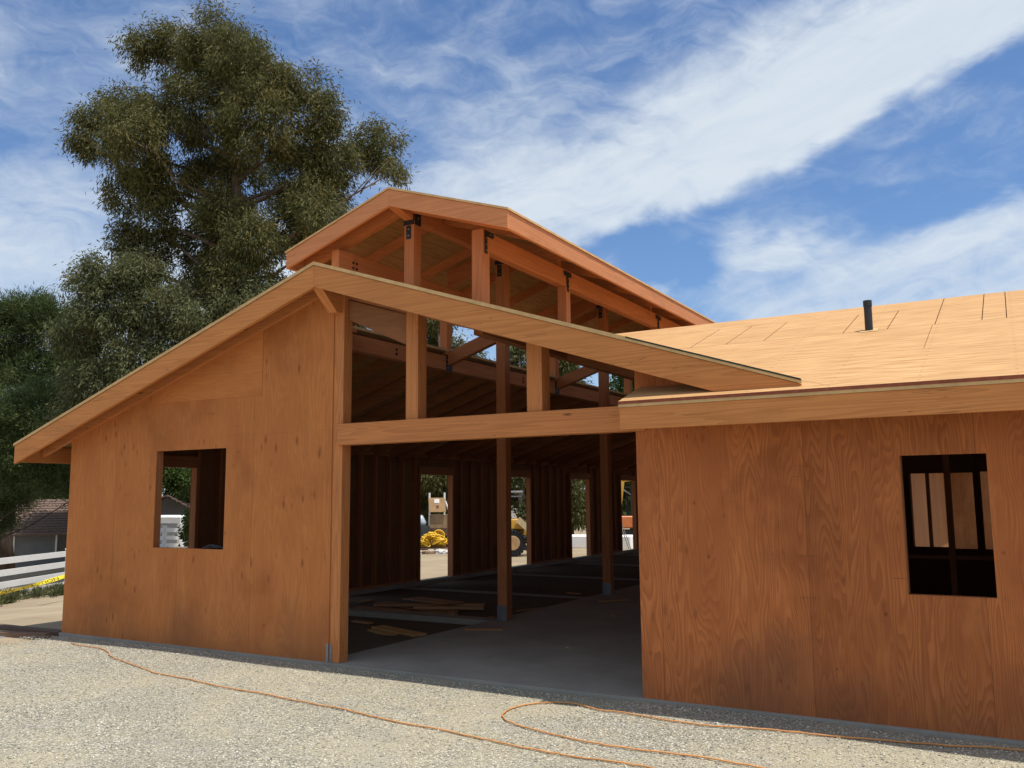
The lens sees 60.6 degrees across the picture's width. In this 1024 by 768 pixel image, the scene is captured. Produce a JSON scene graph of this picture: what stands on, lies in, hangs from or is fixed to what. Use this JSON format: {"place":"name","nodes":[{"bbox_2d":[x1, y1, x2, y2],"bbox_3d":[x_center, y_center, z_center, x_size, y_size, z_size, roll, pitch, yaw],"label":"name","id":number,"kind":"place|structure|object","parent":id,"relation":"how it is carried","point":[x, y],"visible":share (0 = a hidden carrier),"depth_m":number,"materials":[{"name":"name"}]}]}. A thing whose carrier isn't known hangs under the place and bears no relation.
{"place":"outdoors","nodes":[
{"label":"outdoors","id":0,"kind":"place"},
{"bbox_2d":[0,527,629,645],"bbox_3d":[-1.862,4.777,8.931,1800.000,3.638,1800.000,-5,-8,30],"label":"dirt ground","id":1,"kind":"structure","parent":0,"point":[46,611],"depth_m":21.25,"materials":[{"name":"beige soil"}]},
{"bbox_2d":[0,631,50,637],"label":"lumber plank","id":2,"kind":"object","parent":1,"relation":"on","point":[18,634],"visible":0.79,"depth_m":11.44,"materials":[{"name":"brown wood"}]},
{"bbox_2d":[0,624,61,635],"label":"lumber plank","id":3,"kind":"object","parent":1,"relation":"on","point":[8,627],"visible":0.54,"depth_m":11.88,"materials":[{"name":"brown wood"}]},
{"bbox_2d":[0,580,63,606],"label":"fence weeds","id":4,"kind":"object","parent":1,"relation":"on","point":[56,589],"visible":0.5,"depth_m":22.94,"materials":[{"name":"green plant"}]},
{"bbox_2d":[2,400,67,498],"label":"pine tree","id":5,"kind":"object","parent":1,"relation":"on","point":[57,497],"depth_m":51.71,"materials":[{"name":"green plant"}]},
{"bbox_2d":[0,367,77,544],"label":"pine tree","id":6,"kind":"object","parent":1,"relation":"on","point":[21,412],"visible":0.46,"depth_m":31.86,"materials":[{"name":"green plant"}]},
{"bbox_2d":[12,499,68,567],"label":"house","id":7,"kind":"structure","parent":1,"relation":"on","point":[47,534],"depth_m":45.38,"materials":[{"name":"paint"}]},
{"bbox_2d":[55,535,66,551],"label":"window","id":8,"kind":"structure","parent":7,"relation":"in","point":[60,541],"depth_m":45.56,"materials":[{"name":"grey glass"}]},
{"bbox_2d":[0,280,101,569],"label":"pine tree","id":9,"kind":"object","parent":1,"relation":"on","point":[29,315],"visible":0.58,"depth_m":37.04,"materials":[{"name":"green plant"}]},
{"bbox_2d":[0,526,186,595],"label":"rail fence","id":10,"kind":"object","parent":1,"relation":"on","point":[164,530],"visible":0.18,"depth_m":23.86,"materials":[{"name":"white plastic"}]},
{"bbox_2d":[0,574,64,594],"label":"flowers","id":11,"kind":"object","parent":10,"relation":"attached to","point":[37,583],"visible":0.52,"depth_m":19.48,"materials":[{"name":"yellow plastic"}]},
{"bbox_2d":[36,240,278,423],"bbox_3d":[-11.046,0.750,28.192,8.433,10.681,3.898,0,-7,-3],"label":"eucalyptus tree","id":12,"kind":"object","parent":1,"relation":"on","point":[155,324],"visible":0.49,"depth_m":27.77,"materials":[{"name":"green plant"}]},
{"bbox_2d":[160,515,185,547],"bbox_3d":[-15.736,7.025,40.680,3.400,1.828,2.050,-5,-8,30],"label":"horse trailer","id":13,"kind":"object","parent":1,"relation":"on","point":[171,521],"visible":0.08,"depth_m":39.35,"materials":[{"name":"white metal"}]},
{"bbox_2d":[161,495,189,514],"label":"house","id":14,"kind":"structure","parent":1,"relation":"on","point":[171,505],"depth_m":49.02,"materials":[{"name":"paint"}]},
{"bbox_2d":[162,467,190,502],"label":"broadleaf tree","id":15,"kind":"object","parent":1,"relation":"on","point":[173,483],"visible":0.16,"depth_m":50.12,"materials":[{"name":"green plant"}]},
{"bbox_2d":[176,505,188,547],"bbox_3d":[-10.875,5.157,30.412,1.585,1.955,1.513,-5,-8,30],"label":"garden bush","id":16,"kind":"object","parent":1,"relation":"on","point":[184,533],"visible":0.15,"depth_m":30.10,"materials":[{"name":"green plant"}]},
{"bbox_2d":[177,489,189,503],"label":"broadleaf tree","id":17,"kind":"object","parent":1,"relation":"on","point":[185,498],"depth_m":54.34,"materials":[{"name":"green plant"}]},
{"bbox_2d":[183,468,190,481],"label":"broadleaf tree","id":18,"kind":"object","parent":1,"relation":"on","point":[188,472],"depth_m":44.35,"materials":[{"name":"green plant"}]},
{"bbox_2d":[49,0,420,312],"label":"eucalyptus tree","id":19,"kind":"object","parent":1,"relation":"on","point":[235,76],"visible":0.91,"depth_m":29.96,"materials":[{"name":"green plant"}]},
{"bbox_2d":[162,483,626,526],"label":"distant woodland","id":20,"kind":"object","parent":1,"relation":"on","point":[427,525],"depth_m":57.06,"materials":[{"name":"green plant"}]},
{"bbox_2d":[421,512,428,525],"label":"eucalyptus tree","id":21,"kind":"object","parent":1,"relation":"on","point":[427,521],"depth_m":47.99,"materials":[{"name":"green plant"}]},
{"bbox_2d":[421,526,429,549],"bbox_3d":[-3.530,5.991,34.163,0.652,0.920,0.652,-5,-8,30],"label":"waste bin","id":22,"kind":"object","parent":1,"relation":"on","point":[425,529],"visible":0.31,"depth_m":33.92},
{"bbox_2d":[421,515,425,525],"bbox_3d":[-3.519,5.344,34.240,0.344,0.462,0.333,-5,-8,30],"label":"plastic bag","id":23,"kind":"object","parent":22,"relation":"on","point":[423,522],"visible":0.57,"depth_m":34.13,"materials":[{"name":"white plastic"}]},
{"bbox_2d":[421,547,447,549],"bbox_3d":[-2.833,6.048,31.947,1.240,0.175,0.780,0,-7,-4],"label":"wooden pallet","id":24,"kind":"object","parent":1,"relation":"on","point":[434,548],"visible":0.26,"depth_m":31.60,"materials":[{"name":"brown wood"}]},
{"bbox_2d":[421,530,447,546],"bbox_3d":[-2.910,5.646,32.008,1.183,0.652,0.739,0,-7,-6],"label":"hose heap","id":25,"kind":"object","parent":24,"relation":"on","point":[427,538],"visible":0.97,"depth_m":31.87,"materials":[{"name":"yellow rubber"}]},
{"bbox_2d":[429,493,447,535],"bbox_3d":[-3.053,5.640,36.494,1.820,2.199,3.333,0,-7,-4],"label":"flatbed trailer","id":26,"kind":"object","parent":1,"relation":"on","point":[445,530],"visible":0.1,"depth_m":34.93,"materials":[{"name":"white metal"}]},
{"bbox_2d":[428,498,445,511],"bbox_3d":[-2.987,4.828,35.008,0.710,0.570,0.150,0,-7,-4],"label":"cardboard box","id":27,"kind":"object","parent":26,"relation":"attached to","point":[436,504],"visible":1,"depth_m":34.99,"materials":[{"name":"brown cardboard"}]},
{"bbox_2d":[430,515,447,531],"bbox_3d":[-2.926,5.617,35.248,0.740,0.715,0.620,0,-7,-4],"label":"plywood crate","id":28,"kind":"object","parent":26,"relation":"on","point":[439,521],"visible":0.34,"depth_m":34.95,"materials":[{"name":"brown wood"}]},
{"bbox_2d":[421,319,494,542],"bbox_3d":[-3.194,1.541,39.662,5.654,11.398,5.636,-5,-8,30],"label":"eucalyptus tree","id":29,"kind":"object","parent":1,"relation":"on","point":[435,486],"visible":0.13,"depth_m":38.76,"materials":[{"name":"green plant"}]},
{"bbox_2d":[511,508,517,517],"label":"white van","id":30,"kind":"object","parent":1,"relation":"on","point":[512,515],"depth_m":43.30,"materials":[{"name":"metal"}]},
{"bbox_2d":[13,187,1023,745],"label":"timber barn","id":31,"kind":"structure","parent":1,"relation":"on","point":[827,515],"depth_m":9.57,"materials":[{"name":"wood"}]},
{"bbox_2d":[202,544,222,548],"bbox_3d":[-3.482,1.905,10.259,0.347,0.061,0.080,-5,-8,30],"label":"tool strap","id":32,"kind":"object","parent":31,"relation":"on","point":[210,546],"visible":0.97,"depth_m":10.26,"materials":[{"name":"black fabric"}]},
{"bbox_2d":[351,620,373,623],"bbox_3d":[-2.158,3.433,12.645,0.385,0.022,0.100,-7,-10,42],"label":"wood scrap","id":33,"kind":"object","parent":31,"relation":"on","point":[362,622],"visible":1,"depth_m":12.62,"materials":[{"name":"brown wood"}]},
{"bbox_2d":[356,600,373,602],"bbox_3d":[-2.542,3.759,15.156,0.096,0.022,0.356,-5,-8,30],"label":"wood scrap","id":34,"kind":"object","parent":31,"relation":"on","point":[364,601],"visible":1,"depth_m":15.10,"materials":[{"name":"brown wood"}]},
{"bbox_2d":[367,629,396,635],"bbox_3d":[-1.739,3.325,11.727,0.120,0.030,0.592,5,-9,-38],"label":"lumber plank","id":35,"kind":"object","parent":31,"relation":"on","point":[378,631],"visible":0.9,"depth_m":11.72,"materials":[{"name":"brown wood"}]},
{"bbox_2d":[354,606,411,611],"bbox_3d":[-2.083,3.613,14.062,1.102,0.060,0.140,-5,-9,32],"label":"lumber plank","id":36,"kind":"object","parent":31,"relation":"on","point":[380,608],"visible":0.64,"depth_m":14.00,"materials":[{"name":"brown wood"}]},
{"bbox_2d":[371,625,426,636],"bbox_3d":[-1.526,3.321,11.767,0.200,0.045,1.037,6,-10,-40],"label":"lumber plank","id":37,"kind":"object","parent":31,"relation":"on","point":[401,631],"visible":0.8,"depth_m":11.69,"materials":[{"name":"brown wood"}]},
{"bbox_2d":[380,602,457,612],"bbox_3d":[-1.589,3.630,14.267,0.300,0.070,2.108,5,-9,-37],"label":"lumber plank","id":38,"kind":"object","parent":31,"relation":"on","point":[441,610],"visible":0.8,"depth_m":13.70,"materials":[{"name":"brown wood"}]},
{"bbox_2d":[374,603,484,606],"bbox_3d":[-1.339,3.564,14.159,1.820,0.060,0.140,-2,-7,9],"label":"lumber plank","id":39,"kind":"object","parent":38,"relation":"on","point":[416,604],"visible":0.98,"depth_m":14.13,"materials":[{"name":"brown wood"}]},
{"bbox_2d":[402,597,463,604],"bbox_3d":[-1.313,3.556,14.407,0.380,0.048,1.300,5,-9,-37],"label":"lumber plank","id":40,"kind":"object","parent":39,"relation":"on","point":[433,600],"visible":1,"depth_m":14.30,"materials":[{"name":"brown wood"}]},
{"bbox_2d":[413,606,483,609],"bbox_3d":[-0.982,3.466,13.585,1.083,0.070,0.090,0,-7,-4],"label":"lumber plank","id":41,"kind":"object","parent":38,"relation":"on","point":[454,607],"visible":1,"depth_m":13.55,"materials":[{"name":"brown wood"}]},
{"bbox_2d":[381,609,457,614],"bbox_3d":[-1.462,3.565,13.690,1.356,0.050,0.090,-4,-8,25],"label":"lumber plank","id":42,"kind":"object","parent":31,"relation":"on","point":[453,613],"visible":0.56,"depth_m":13.56,"materials":[{"name":"brown wood"}]},
{"bbox_2d":[465,628,502,630],"bbox_3d":[-0.361,3.155,11.283,0.494,0.022,0.074,-1,-7,3],"label":"wood scrap","id":43,"kind":"object","parent":31,"relation":"on","point":[483,629],"visible":1,"depth_m":11.25,"materials":[{"name":"brown wood"}]},
{"bbox_2d":[517,607,542,611],"bbox_3d":[0.292,3.569,13.878,0.509,0.022,0.055,5,-9,-38],"label":"wood scrap","id":44,"kind":"object","parent":31,"relation":"on","point":[528,609],"visible":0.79,"depth_m":13.81,"materials":[{"name":"brown wood"}]},
{"bbox_2d":[599,599,628,601],"bbox_3d":[1.657,3.519,14.253,0.516,0.022,0.082,2,-8,-21],"label":"wood scrap","id":45,"kind":"object","parent":31,"relation":"on","point":[614,600],"visible":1,"depth_m":14.21,"materials":[{"name":"brown wood"}]},
{"bbox_2d":[510,346,526,521],"bbox_3d":[0.509,2.459,39.547,2.735,9.338,3.160,5,-9,-34],"label":"eucalyptus tree","id":46,"kind":"object","parent":1,"relation":"on","point":[517,358],"visible":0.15,"depth_m":38.88,"materials":[{"name":"green plant"}]},
{"bbox_2d":[511,491,572,556],"bbox_3d":[0.676,4.697,29.588,2.520,2.166,1.610,0,-7,-4],"label":"tractor loader","id":47,"kind":"object","parent":1,"relation":"on","point":[518,532],"visible":0.3,"depth_m":28.79,"materials":[{"name":"metal"}]},
{"bbox_2d":[559,360,592,533],"bbox_3d":[2.476,2.374,39.713,3.741,9.387,3.707,-5,-8,30],"label":"eucalyptus tree","id":48,"kind":"object","parent":1,"relation":"on","point":[578,497],"visible":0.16,"depth_m":38.82,"materials":[{"name":"green plant"}]},
{"bbox_2d":[572,534,632,548],"bbox_3d":[2.811,6.061,33.867,4.394,0.480,1.395,-5,-8,30],"label":"covered lumber stack","id":49,"kind":"object","parent":1,"relation":"on","point":[578,540],"visible":0.22,"depth_m":33.17,"materials":[{"name":"white plastic"}]},
{"bbox_2d":[609,374,634,528],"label":"broadleaf tree","id":50,"kind":"object","parent":1,"relation":"on","point":[616,383],"visible":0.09,"depth_m":40.36,"materials":[{"name":"green plant"}]},
{"bbox_2d":[622,524,630,548],"bbox_3d":[3.633,5.264,31.921,1.330,1.514,0.492,0,-7,-4],"label":"step ladder","id":51,"kind":"object","parent":1,"relation":"on","point":[626,537],"visible":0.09,"depth_m":32.06,"materials":[{"name":"silver metal"}]},
{"bbox_2d":[621,481,632,534],"bbox_3d":[4.818,5.287,36.898,2.117,2.728,1.520,0,-7,-4],"label":"excavator","id":52,"kind":"object","parent":1,"relation":"on","point":[627,521],"visible":0.15,"depth_m":36.40,"materials":[{"name":"metal"}]},
{"bbox_2d":[0,635,1023,767],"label":"gravel yard","id":53,"kind":"structure","parent":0,"point":[248,727],"depth_m":6.70,"materials":[{"name":"beige gravel"}]},
{"bbox_2d":[71,642,654,767],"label":"extension cord","id":54,"kind":"object","parent":53,"relation":"on","point":[641,765],"visible":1,"depth_m":6.79,"materials":[{"name":"orange rubber"}]},
{"bbox_2d":[502,701,1023,767],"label":"extension cord","id":55,"kind":"object","parent":53,"relation":"on","point":[505,711],"visible":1,"depth_m":6.25,"materials":[{"name":"orange rubber"}]},
{"bbox_2d":[0,0,1023,495],"label":"sky","id":56,"kind":"structure","parent":0,"point":[737,160],"materials":[{"name":"blue"}]}
]}

